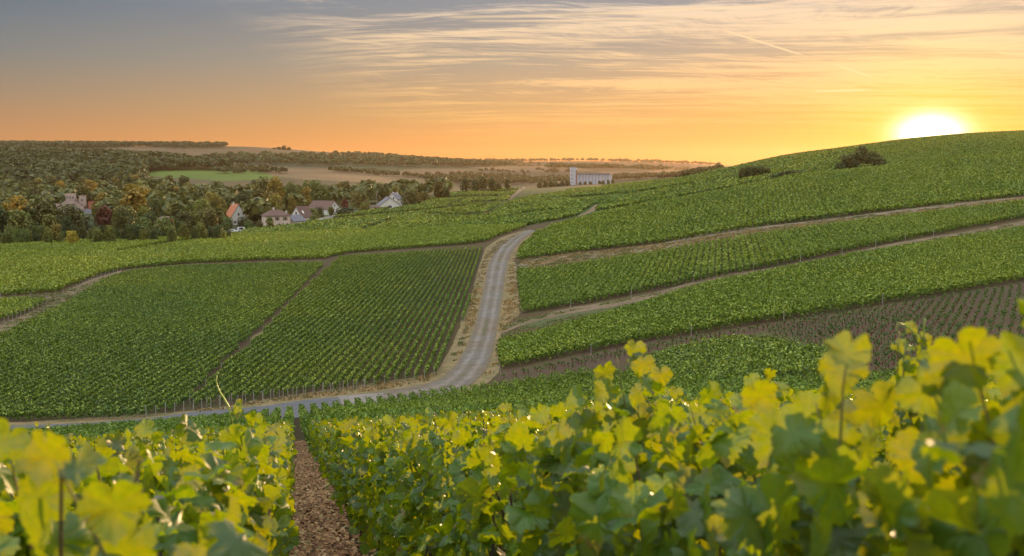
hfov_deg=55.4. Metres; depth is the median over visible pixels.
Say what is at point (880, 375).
vine row
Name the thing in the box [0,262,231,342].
vine row
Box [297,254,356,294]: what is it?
vine row
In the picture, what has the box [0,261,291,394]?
vine row
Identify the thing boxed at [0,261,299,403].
vine row
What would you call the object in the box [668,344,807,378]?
vine row
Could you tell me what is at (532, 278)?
vine row
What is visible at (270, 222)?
broadleaf tree
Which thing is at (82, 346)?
vine row
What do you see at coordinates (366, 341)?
vine row
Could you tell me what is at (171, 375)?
vine row
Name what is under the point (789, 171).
bush
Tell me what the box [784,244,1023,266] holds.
vine row
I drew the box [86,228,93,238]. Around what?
bush
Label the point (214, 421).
vine row
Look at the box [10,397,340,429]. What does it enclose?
road
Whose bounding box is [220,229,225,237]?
bush
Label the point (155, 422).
vine row
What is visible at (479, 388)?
vine row
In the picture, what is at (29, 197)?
broadleaf tree
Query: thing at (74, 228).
bush
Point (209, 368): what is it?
vine row
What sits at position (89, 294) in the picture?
vine row
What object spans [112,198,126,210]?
broadleaf tree
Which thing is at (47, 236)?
bush
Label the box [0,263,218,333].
vine row
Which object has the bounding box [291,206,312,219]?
gabled house
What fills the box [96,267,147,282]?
vine row
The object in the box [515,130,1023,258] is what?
vineyard
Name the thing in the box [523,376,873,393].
vine row
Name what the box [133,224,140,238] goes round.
bush
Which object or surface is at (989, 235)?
vine row
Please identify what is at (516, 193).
field path
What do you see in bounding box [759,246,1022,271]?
vine row
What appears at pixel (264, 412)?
vine row
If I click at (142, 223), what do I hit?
broadleaf tree
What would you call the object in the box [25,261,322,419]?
vine row
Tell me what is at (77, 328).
vine row
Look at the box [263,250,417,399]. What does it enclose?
vine row
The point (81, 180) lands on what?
broadleaf tree
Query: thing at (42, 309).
grass
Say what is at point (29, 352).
vine row
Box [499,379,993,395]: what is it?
vine row
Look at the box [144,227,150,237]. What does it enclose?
bush
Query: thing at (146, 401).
vine row
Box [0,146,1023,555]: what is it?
ground
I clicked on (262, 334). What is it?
vine row
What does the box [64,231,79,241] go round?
bush
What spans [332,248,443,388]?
vine row
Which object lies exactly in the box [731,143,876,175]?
vineyard
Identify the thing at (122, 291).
vine row
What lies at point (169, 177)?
broadleaf tree
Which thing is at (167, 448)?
vine row
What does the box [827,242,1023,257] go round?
vine row
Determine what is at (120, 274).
vine row
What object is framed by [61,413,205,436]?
vine row
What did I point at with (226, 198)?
broadleaf tree
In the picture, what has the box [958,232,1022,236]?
vine row
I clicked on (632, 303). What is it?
vine row
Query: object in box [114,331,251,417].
vine row
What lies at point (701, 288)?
vine row
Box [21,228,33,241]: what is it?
bush
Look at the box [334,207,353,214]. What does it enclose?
bush
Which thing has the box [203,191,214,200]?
broadleaf tree
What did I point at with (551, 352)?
vine row
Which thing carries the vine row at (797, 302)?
on the ground at (296, 174)
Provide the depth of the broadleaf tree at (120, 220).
370.69 m
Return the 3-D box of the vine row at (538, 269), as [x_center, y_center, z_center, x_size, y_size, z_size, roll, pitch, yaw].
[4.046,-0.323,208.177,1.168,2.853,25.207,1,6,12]
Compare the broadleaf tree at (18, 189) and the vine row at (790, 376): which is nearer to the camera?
the vine row at (790, 376)
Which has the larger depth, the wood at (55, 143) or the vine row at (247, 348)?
the wood at (55, 143)
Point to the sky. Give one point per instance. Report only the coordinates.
(726, 82)
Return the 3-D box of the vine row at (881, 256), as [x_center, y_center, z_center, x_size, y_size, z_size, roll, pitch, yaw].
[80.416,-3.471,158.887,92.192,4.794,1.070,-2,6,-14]
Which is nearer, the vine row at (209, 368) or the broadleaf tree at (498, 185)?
the vine row at (209, 368)
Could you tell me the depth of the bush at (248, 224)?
429.19 m
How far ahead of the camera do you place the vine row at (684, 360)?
86.12 m
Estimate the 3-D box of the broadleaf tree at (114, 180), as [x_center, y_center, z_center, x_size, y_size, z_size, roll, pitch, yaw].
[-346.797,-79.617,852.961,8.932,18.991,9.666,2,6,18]
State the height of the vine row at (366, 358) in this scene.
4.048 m
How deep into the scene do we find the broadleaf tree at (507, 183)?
755.42 m
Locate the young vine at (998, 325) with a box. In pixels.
[995,323,1002,330]
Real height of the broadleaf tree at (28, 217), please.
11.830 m
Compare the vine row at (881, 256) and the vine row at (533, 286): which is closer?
the vine row at (881, 256)
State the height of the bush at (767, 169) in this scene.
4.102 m
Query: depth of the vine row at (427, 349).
156.03 m
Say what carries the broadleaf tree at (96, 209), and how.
on the ground at (296, 174)
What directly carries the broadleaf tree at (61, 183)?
on the ground at (296, 174)
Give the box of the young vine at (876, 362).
[870,358,880,369]
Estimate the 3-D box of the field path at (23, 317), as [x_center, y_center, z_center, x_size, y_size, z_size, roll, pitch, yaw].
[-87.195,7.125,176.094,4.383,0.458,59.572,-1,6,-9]
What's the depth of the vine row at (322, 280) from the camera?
222.02 m
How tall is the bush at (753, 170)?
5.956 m
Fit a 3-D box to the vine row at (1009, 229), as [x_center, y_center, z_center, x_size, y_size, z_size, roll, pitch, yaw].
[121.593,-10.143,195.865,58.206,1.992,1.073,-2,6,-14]
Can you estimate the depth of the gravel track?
147.86 m
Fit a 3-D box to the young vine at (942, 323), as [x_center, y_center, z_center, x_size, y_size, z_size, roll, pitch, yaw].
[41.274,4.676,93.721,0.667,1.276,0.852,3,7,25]
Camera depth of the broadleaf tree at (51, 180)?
898.63 m
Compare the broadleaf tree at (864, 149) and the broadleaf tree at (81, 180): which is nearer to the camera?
the broadleaf tree at (864, 149)
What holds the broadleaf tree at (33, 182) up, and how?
on the ground at (296, 174)
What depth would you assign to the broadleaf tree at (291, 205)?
507.60 m
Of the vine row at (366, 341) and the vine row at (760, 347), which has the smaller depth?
the vine row at (760, 347)
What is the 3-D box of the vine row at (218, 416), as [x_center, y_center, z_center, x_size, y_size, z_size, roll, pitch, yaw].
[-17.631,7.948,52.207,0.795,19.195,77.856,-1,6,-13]
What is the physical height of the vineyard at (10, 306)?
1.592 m
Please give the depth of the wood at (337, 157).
2215.60 m
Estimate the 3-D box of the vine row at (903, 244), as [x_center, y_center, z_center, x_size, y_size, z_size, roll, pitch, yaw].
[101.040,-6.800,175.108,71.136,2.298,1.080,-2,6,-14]
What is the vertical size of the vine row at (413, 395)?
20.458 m
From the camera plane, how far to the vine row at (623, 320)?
132.25 m
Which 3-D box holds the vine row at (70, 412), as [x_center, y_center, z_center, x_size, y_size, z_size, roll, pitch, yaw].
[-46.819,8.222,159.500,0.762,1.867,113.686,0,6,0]
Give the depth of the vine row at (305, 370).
149.39 m
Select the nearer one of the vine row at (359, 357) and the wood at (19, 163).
the vine row at (359, 357)
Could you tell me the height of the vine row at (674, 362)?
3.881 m
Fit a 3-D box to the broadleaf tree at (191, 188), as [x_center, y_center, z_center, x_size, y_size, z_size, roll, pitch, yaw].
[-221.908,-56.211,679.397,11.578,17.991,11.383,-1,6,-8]
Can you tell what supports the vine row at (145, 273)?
on the ground at (296, 174)
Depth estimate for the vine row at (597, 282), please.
183.15 m
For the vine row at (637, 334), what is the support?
on the ground at (296, 174)
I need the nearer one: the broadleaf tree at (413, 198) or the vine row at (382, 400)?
the vine row at (382, 400)
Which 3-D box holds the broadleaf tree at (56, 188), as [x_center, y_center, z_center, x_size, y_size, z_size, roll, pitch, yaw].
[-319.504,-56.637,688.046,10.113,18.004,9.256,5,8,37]
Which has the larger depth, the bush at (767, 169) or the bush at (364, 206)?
the bush at (364, 206)
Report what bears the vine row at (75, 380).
on the ground at (296, 174)
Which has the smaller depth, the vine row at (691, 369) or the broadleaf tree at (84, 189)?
the vine row at (691, 369)
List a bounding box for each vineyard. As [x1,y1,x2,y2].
[0,222,526,294]
[0,295,45,317]
[241,166,777,231]
[502,283,1023,377]
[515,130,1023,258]
[588,199,1023,301]
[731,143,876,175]
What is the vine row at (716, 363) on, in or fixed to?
on the ground at (296, 174)
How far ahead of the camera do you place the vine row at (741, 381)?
70.39 m
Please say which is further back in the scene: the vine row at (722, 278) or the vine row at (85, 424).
the vine row at (722, 278)
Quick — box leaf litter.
[289,440,376,555]
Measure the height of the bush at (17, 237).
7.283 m
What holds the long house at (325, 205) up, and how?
on the ground at (296, 174)
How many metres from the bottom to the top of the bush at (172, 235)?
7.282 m
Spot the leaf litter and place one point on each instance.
(312, 516)
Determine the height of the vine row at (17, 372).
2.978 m
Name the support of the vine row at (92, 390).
on the ground at (296, 174)
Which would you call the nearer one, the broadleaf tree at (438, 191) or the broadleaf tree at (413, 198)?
the broadleaf tree at (413, 198)
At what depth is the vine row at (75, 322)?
175.82 m
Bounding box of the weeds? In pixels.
[516,200,1008,268]
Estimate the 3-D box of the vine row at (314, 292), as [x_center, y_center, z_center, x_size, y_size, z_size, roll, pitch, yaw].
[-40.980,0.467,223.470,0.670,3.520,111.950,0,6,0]
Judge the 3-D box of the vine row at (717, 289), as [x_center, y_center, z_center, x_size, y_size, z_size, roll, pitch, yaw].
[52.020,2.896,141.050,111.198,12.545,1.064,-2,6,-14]
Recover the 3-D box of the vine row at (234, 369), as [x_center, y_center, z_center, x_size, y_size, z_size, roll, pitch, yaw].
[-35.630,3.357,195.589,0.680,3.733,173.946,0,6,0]
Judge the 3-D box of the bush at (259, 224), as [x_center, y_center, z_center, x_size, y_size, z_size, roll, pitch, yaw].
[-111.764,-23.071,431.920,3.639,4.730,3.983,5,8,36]
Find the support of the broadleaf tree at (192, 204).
on the ground at (296, 174)
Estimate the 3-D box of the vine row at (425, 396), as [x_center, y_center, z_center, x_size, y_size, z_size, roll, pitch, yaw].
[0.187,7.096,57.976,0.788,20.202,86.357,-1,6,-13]
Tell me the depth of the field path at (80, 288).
221.47 m
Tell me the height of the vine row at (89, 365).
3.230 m
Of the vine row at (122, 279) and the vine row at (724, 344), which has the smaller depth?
the vine row at (724, 344)
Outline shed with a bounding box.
[154,216,176,229]
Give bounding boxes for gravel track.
[340,230,534,405]
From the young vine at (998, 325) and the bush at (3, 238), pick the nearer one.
the young vine at (998, 325)
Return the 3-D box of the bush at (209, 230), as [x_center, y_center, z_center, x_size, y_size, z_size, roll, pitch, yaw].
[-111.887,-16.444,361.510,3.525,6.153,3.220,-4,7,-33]
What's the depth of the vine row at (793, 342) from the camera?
92.40 m
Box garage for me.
[290,214,305,223]
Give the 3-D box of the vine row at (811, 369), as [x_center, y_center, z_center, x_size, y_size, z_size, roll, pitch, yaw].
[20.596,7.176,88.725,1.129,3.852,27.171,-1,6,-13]
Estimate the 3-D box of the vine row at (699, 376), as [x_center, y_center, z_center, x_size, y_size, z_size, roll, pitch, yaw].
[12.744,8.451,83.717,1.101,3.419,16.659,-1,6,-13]
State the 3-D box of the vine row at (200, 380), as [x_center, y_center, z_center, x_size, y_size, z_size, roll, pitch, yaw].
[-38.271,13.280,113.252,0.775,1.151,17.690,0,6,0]
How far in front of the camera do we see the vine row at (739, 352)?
88.25 m
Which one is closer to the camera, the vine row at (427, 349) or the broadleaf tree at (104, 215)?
the vine row at (427, 349)
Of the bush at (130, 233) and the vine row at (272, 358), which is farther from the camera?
the bush at (130, 233)
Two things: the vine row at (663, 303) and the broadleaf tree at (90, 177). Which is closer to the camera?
the vine row at (663, 303)
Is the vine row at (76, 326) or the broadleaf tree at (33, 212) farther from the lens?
the broadleaf tree at (33, 212)
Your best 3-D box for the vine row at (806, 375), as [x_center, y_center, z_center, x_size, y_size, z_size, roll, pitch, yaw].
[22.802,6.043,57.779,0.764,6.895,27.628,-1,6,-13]
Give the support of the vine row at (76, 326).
on the ground at (296, 174)
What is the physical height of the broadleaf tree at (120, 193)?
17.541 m
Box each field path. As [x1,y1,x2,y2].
[0,271,121,298]
[0,298,65,331]
[250,277,324,339]
[500,221,1023,333]
[508,187,524,199]
[513,197,1023,269]
[579,205,597,216]
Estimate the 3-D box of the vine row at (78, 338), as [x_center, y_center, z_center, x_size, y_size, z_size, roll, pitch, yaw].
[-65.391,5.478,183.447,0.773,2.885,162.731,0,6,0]
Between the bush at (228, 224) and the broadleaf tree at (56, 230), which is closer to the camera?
the broadleaf tree at (56, 230)
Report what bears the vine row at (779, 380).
on the ground at (296, 174)
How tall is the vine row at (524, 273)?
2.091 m
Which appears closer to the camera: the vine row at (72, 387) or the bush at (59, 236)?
the vine row at (72, 387)
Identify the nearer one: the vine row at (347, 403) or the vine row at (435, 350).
the vine row at (347, 403)
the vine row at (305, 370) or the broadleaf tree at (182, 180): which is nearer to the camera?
the vine row at (305, 370)
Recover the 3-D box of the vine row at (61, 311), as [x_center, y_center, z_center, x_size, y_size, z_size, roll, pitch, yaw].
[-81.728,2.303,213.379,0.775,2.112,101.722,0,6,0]
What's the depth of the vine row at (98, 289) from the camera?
228.14 m
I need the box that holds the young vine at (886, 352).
[882,350,889,360]
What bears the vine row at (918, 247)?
on the ground at (296, 174)
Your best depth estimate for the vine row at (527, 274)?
209.69 m
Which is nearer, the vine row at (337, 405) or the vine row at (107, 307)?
the vine row at (337, 405)
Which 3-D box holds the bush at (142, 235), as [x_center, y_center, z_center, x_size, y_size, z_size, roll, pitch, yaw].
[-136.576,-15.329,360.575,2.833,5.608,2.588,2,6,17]
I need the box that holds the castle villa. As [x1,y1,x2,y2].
[55,193,94,213]
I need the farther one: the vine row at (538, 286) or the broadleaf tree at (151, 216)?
the broadleaf tree at (151, 216)
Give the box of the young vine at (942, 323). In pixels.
[938,321,944,332]
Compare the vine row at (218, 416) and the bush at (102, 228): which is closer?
the vine row at (218, 416)
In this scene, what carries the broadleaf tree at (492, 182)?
on the ground at (296, 174)
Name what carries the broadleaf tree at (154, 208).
on the ground at (296, 174)
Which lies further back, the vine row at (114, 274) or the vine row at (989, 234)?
the vine row at (114, 274)
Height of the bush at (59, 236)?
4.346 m
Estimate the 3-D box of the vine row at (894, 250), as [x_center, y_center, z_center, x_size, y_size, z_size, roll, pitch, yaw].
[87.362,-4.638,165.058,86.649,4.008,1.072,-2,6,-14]
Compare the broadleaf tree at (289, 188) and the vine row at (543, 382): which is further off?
the broadleaf tree at (289, 188)
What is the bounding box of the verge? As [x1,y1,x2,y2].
[9,230,536,425]
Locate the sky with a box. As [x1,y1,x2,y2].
[0,0,1023,165]
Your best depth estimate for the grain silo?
1074.91 m
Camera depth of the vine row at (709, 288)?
139.07 m
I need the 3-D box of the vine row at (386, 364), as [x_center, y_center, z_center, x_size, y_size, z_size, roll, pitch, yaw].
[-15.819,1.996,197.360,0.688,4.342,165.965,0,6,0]
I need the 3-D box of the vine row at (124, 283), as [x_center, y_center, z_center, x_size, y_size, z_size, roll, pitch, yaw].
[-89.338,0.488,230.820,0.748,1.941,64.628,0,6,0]
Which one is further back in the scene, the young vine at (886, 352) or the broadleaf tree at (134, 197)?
the broadleaf tree at (134, 197)
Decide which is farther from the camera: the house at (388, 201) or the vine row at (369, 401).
the house at (388, 201)
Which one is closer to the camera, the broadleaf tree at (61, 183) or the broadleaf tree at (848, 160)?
the broadleaf tree at (848, 160)
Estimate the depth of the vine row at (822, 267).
144.64 m
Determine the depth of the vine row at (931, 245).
164.16 m
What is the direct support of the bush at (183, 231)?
on the ground at (296, 174)
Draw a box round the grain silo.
[570,167,611,184]
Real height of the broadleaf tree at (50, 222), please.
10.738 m
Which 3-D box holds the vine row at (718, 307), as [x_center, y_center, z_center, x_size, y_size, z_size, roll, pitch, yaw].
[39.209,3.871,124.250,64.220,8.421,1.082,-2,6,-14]
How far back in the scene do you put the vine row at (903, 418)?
2.42 m
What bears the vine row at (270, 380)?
on the ground at (296, 174)
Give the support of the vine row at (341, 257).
on the ground at (296, 174)
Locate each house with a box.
[226,202,246,224]
[261,208,290,225]
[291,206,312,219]
[308,200,339,214]
[376,197,399,208]
[388,192,401,205]
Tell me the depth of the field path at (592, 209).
396.73 m
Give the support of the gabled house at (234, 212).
on the ground at (296, 174)
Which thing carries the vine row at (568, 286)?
on the ground at (296, 174)
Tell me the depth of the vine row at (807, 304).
116.24 m
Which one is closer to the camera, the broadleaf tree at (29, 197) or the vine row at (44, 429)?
the vine row at (44, 429)
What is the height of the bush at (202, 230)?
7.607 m
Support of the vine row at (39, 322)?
on the ground at (296, 174)
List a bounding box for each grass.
[0,224,1012,363]
[195,197,1023,411]
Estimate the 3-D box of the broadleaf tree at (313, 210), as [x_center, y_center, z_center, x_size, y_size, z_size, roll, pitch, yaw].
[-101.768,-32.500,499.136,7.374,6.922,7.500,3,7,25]
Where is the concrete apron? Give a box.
[338,393,383,404]
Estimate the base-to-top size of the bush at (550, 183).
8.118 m
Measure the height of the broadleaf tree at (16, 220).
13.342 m
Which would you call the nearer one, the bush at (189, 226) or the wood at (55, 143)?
the bush at (189, 226)
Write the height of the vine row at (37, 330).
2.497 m
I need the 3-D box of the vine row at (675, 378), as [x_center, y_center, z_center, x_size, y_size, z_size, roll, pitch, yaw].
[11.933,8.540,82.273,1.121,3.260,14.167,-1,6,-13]
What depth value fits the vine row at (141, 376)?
130.15 m
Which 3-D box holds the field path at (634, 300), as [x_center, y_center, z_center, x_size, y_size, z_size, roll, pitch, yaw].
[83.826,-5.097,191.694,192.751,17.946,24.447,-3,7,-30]
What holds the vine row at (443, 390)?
on the ground at (296, 174)
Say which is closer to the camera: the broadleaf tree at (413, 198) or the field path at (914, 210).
the field path at (914, 210)
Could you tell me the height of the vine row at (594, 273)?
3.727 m
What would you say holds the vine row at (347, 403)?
on the ground at (296, 174)
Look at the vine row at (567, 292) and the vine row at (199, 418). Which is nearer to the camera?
the vine row at (199, 418)
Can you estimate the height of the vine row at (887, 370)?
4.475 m
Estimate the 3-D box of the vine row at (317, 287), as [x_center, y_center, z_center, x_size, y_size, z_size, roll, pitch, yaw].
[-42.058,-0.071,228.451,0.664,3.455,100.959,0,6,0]
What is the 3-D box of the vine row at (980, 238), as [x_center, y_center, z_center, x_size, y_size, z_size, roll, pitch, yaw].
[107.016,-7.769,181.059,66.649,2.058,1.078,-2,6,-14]
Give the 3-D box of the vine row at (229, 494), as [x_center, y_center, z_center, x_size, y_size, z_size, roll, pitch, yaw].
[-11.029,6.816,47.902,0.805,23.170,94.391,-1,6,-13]
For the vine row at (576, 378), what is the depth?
86.98 m
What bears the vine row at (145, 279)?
on the ground at (296, 174)
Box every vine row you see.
[0,261,268,369]
[0,261,272,373]
[0,261,283,386]
[0,261,287,389]
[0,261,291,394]
[0,261,295,398]
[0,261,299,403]
[0,261,302,408]
[0,261,306,413]
[0,261,310,417]
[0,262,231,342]
[0,262,240,348]
[0,262,243,350]
[0,262,248,353]
[0,262,252,355]
[0,262,256,359]
[0,262,260,363]
[0,262,263,367]
[0,262,275,380]
[0,262,279,381]
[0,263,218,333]
[0,263,223,336]
[0,263,226,338]
[0,263,235,345]
[0,375,280,541]
[0,405,299,555]
[6,261,314,418]
[11,263,214,327]
[16,261,318,419]
[21,263,210,324]
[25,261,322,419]
[28,409,243,444]
[28,420,118,436]
[29,419,134,436]
[30,263,206,319]
[30,422,91,432]
[30,422,106,434]
[30,423,76,430]
[31,413,218,439]
[31,417,144,437]
[32,415,190,437]
[35,264,322,417]
[35,407,268,451]
[38,263,202,316]
[45,263,197,312]
[46,269,316,418]
[55,264,192,307]
[56,417,163,435]
[57,276,309,418]
[57,417,175,435]
[60,264,188,304]
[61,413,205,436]
[64,412,229,441]
[65,284,302,417]
[65,409,256,446]
[67,264,185,300]
[72,264,181,298]
[74,292,293,417]
[76,265,175,295]
[80,265,169,292]
[84,266,164,290]
[86,301,283,417]
[89,266,159,287]
[91,267,153,286]
[95,311,273,417]
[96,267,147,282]
[99,267,141,279]
[105,320,263,416]
[108,268,134,276]
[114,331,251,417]
[125,343,238,417]
[139,360,220,414]
[152,374,206,411]
[167,388,193,410]
[189,252,390,403]
[193,252,394,406]
[205,252,385,385]
[206,251,398,406]
[218,251,402,404]
[221,252,382,367]
[231,251,406,401]
[242,251,410,401]
[250,253,377,343]
[252,251,413,399]
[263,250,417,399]
[263,253,374,331]
[272,254,369,320]
[273,250,421,395]
[280,253,365,312]
[282,249,425,396]
[288,253,361,304]
[292,249,429,395]
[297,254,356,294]
[298,298,1023,555]
[302,249,432,394]
[310,255,352,283]
[310,318,1010,555]
[312,249,436,390]
[321,381,1011,454]
[322,255,348,272]
[323,249,439,391]
[330,255,344,264]
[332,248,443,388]
[332,376,990,419]
[342,248,447,390]
[343,389,985,416]
[352,247,451,389]
[354,388,875,413]
[363,247,454,386]
[365,384,988,412]
[373,247,458,385]
[376,385,855,410]
[383,246,462,383]
[387,373,996,408]
[393,247,466,379]
[397,382,989,406]
[403,246,469,378]
[408,381,992,406]
[413,246,473,380]
[419,383,987,405]
[423,246,477,377]
[429,388,870,403]
[433,245,481,375]
[439,385,872,402]
[449,379,994,400]
[460,384,870,399]
[461,293,471,319]
[470,381,989,398]
[480,377,994,396]
[490,380,887,398]
[497,253,1022,348]
[497,255,1021,354]
[497,259,1022,358]
[498,249,1023,344]
[498,256,1023,353]
[498,261,1023,364]
[499,248,1022,342]
[499,252,1023,346]
[499,254,1023,349]
[499,255,1023,354]
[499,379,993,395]
[500,258,1023,355]
[500,260,1023,359]
[500,262,1021,363]
[501,249,1020,342]
[502,263,1023,366]
[504,251,1023,345]
[511,377,994,394]
[516,266,527,275]
[517,265,546,292]
[517,266,532,280]
[517,266,536,285]
[517,266,542,288]
[518,265,551,294]
[519,264,1023,364]
[519,265,556,300]
[520,263,562,302]
[520,263,567,308]
[522,262,572,312]
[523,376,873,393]
[529,261,578,310]
[536,261,583,308]
[537,266,1023,359]
[538,373,873,391]
[541,259,588,308]
[548,268,1022,357]
[549,259,593,307]
[550,370,989,391]
[555,258,599,306]
[558,268,1023,355]
[561,258,603,304]
[564,369,863,391]
[569,257,609,303]
[569,269,1023,352]
[575,255,614,302]
[578,271,1023,350]
[578,366,884,388]
[581,255,618,302]
[591,272,1022,348]
[596,365,872,387]
[613,274,1008,344]
[623,370,691,382]
[624,365,703,382]
[628,365,716,382]
[640,276,997,340]
[643,354,746,378]
[644,352,761,375]
[651,350,778,378]
[654,361,730,385]
[656,277,987,337]
[660,370,887,386]
[661,345,789,377]
[667,279,977,335]
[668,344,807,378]
[678,343,819,375]
[683,280,966,333]
[689,339,819,373]
[693,372,989,384]
[699,283,954,331]
[701,336,848,364]
[708,335,822,364]
[720,333,823,358]
[730,374,989,383]
[732,332,827,355]
[748,246,1023,273]
[756,373,889,383]
[758,335,828,352]
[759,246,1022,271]
[775,246,1017,268]
[778,373,907,382]
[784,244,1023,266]
[798,284,945,315]
[799,243,1023,263]
[805,371,912,379]
[813,242,1022,260]
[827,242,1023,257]
[834,285,935,309]
[846,241,1023,255]
[858,371,895,380]
[859,289,918,305]
[869,368,910,378]
[877,240,1023,248]
[894,239,1023,246]
[902,238,1023,245]
[909,237,1022,244]
[919,237,1021,243]
[925,236,1023,241]
[935,235,1022,240]
[938,234,1023,239]
[952,233,1023,238]
[952,234,1023,238]
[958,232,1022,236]
[965,231,1022,236]
[970,231,1023,234]
[978,230,1022,233]
[983,229,1021,233]
[994,228,1023,230]
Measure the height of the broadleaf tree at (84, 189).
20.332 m
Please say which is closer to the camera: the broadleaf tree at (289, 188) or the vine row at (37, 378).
the vine row at (37, 378)
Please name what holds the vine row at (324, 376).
on the ground at (296, 174)
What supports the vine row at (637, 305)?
on the ground at (296, 174)
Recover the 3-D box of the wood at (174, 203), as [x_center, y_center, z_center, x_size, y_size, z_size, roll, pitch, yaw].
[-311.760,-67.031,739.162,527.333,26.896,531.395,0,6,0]
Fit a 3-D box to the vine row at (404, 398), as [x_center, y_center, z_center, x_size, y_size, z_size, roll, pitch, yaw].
[-1.646,6.953,56.131,0.789,20.778,88.630,-1,6,-13]
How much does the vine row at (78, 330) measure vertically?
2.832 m
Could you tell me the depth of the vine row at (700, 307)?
124.49 m
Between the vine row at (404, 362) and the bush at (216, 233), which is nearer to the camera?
the vine row at (404, 362)
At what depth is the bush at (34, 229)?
377.81 m
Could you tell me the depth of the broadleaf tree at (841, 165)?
363.01 m
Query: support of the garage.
on the ground at (296, 174)
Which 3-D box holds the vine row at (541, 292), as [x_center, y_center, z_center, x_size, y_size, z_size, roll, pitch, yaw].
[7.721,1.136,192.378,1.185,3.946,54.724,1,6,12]
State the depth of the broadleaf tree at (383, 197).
669.75 m
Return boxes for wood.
[0,140,227,147]
[0,145,234,183]
[0,173,453,221]
[203,150,720,169]
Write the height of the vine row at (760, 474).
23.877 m
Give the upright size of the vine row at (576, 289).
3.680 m
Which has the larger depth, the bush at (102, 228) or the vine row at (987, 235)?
the bush at (102, 228)
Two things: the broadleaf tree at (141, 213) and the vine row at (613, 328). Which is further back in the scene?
the broadleaf tree at (141, 213)
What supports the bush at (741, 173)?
on the ground at (296, 174)
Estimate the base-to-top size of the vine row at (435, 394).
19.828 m
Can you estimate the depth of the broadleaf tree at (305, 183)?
643.42 m
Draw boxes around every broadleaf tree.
[0,206,9,232]
[1,195,32,214]
[4,208,31,231]
[12,186,24,192]
[21,212,34,226]
[23,206,40,228]
[24,194,40,202]
[28,179,39,185]
[28,185,41,194]
[31,199,56,226]
[40,213,56,229]
[45,175,57,184]
[51,223,62,240]
[53,185,62,191]
[53,205,93,232]
[55,181,65,186]
[58,216,75,236]
[76,183,96,205]
[77,177,84,183]
[85,179,97,190]
[87,174,95,179]
[90,192,104,219]
[93,204,100,225]
[94,205,113,229]
[111,176,120,187]
[111,205,137,225]
[111,206,134,237]
[112,184,151,221]
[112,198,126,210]
[113,189,124,196]
[126,176,132,186]
[133,217,152,229]
[134,206,150,223]
[138,211,157,230]
[140,185,151,197]
[149,196,164,204]
[149,202,157,213]
[149,216,177,235]
[164,174,175,184]
[175,209,195,230]
[177,177,191,185]
[185,199,207,215]
[188,185,201,195]
[191,198,210,223]
[192,208,206,224]
[201,209,218,229]
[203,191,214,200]
[209,192,227,221]
[220,196,228,207]
[230,190,249,202]
[246,199,260,224]
[250,187,269,221]
[253,176,268,195]
[265,216,273,226]
[266,175,284,203]
[270,192,282,210]
[285,181,296,193]
[287,195,295,214]
[298,180,312,194]
[299,186,311,205]
[309,179,329,200]
[310,208,319,218]
[327,206,334,215]
[340,181,349,189]
[341,198,348,212]
[350,191,369,208]
[377,183,385,200]
[389,186,401,195]
[400,189,421,204]
[417,191,431,200]
[433,180,444,197]
[459,177,470,191]
[470,179,479,190]
[476,176,490,190]
[488,178,497,189]
[495,183,501,190]
[504,178,509,188]
[835,162,845,168]
[839,154,858,167]
[849,150,864,164]
[856,145,867,161]
[864,151,881,163]
[871,157,886,165]
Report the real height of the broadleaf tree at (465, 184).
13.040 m
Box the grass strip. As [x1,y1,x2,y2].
[522,238,955,329]
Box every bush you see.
[0,233,7,242]
[4,226,14,242]
[12,227,22,242]
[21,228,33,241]
[21,229,30,241]
[26,225,34,241]
[31,225,37,235]
[34,234,40,241]
[37,225,45,239]
[41,227,52,242]
[56,234,63,241]
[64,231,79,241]
[70,224,78,234]
[78,226,87,238]
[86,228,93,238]
[90,227,102,241]
[97,225,105,238]
[102,225,115,241]
[120,228,127,238]
[126,225,135,240]
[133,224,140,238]
[139,229,145,239]
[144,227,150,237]
[148,228,158,238]
[167,225,176,241]
[179,223,188,239]
[183,221,191,235]
[190,226,199,238]
[197,223,207,238]
[206,225,213,237]
[212,225,222,237]
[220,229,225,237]
[222,217,233,229]
[237,217,247,226]
[244,220,253,228]
[255,221,263,227]
[309,214,316,219]
[316,207,323,217]
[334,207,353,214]
[358,202,370,210]
[442,187,449,197]
[536,182,542,187]
[548,180,553,186]
[738,167,744,178]
[742,166,751,176]
[749,166,758,175]
[755,166,766,173]
[763,167,772,173]
[780,170,796,175]
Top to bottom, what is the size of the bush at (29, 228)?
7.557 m
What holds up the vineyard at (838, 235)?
on the ground at (296, 174)
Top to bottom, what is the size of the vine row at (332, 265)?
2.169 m
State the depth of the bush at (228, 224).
444.93 m
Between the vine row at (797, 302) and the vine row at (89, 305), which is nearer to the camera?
the vine row at (797, 302)
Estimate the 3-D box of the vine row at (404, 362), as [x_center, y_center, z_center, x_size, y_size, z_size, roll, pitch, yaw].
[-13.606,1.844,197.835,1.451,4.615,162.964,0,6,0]
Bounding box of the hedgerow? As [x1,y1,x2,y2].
[215,162,723,182]
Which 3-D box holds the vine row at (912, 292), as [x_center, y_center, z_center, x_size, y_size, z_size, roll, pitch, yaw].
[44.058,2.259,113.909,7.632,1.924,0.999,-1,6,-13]
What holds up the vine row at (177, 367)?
on the ground at (296, 174)
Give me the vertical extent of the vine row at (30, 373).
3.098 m
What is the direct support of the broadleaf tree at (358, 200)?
on the ground at (296, 174)
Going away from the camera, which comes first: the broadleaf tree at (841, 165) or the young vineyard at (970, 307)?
the young vineyard at (970, 307)
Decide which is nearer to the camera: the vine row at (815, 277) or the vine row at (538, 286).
the vine row at (815, 277)
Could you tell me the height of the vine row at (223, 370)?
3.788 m
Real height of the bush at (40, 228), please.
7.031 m
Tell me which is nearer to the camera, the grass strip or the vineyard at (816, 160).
the grass strip
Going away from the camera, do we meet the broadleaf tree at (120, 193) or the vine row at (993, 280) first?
the vine row at (993, 280)

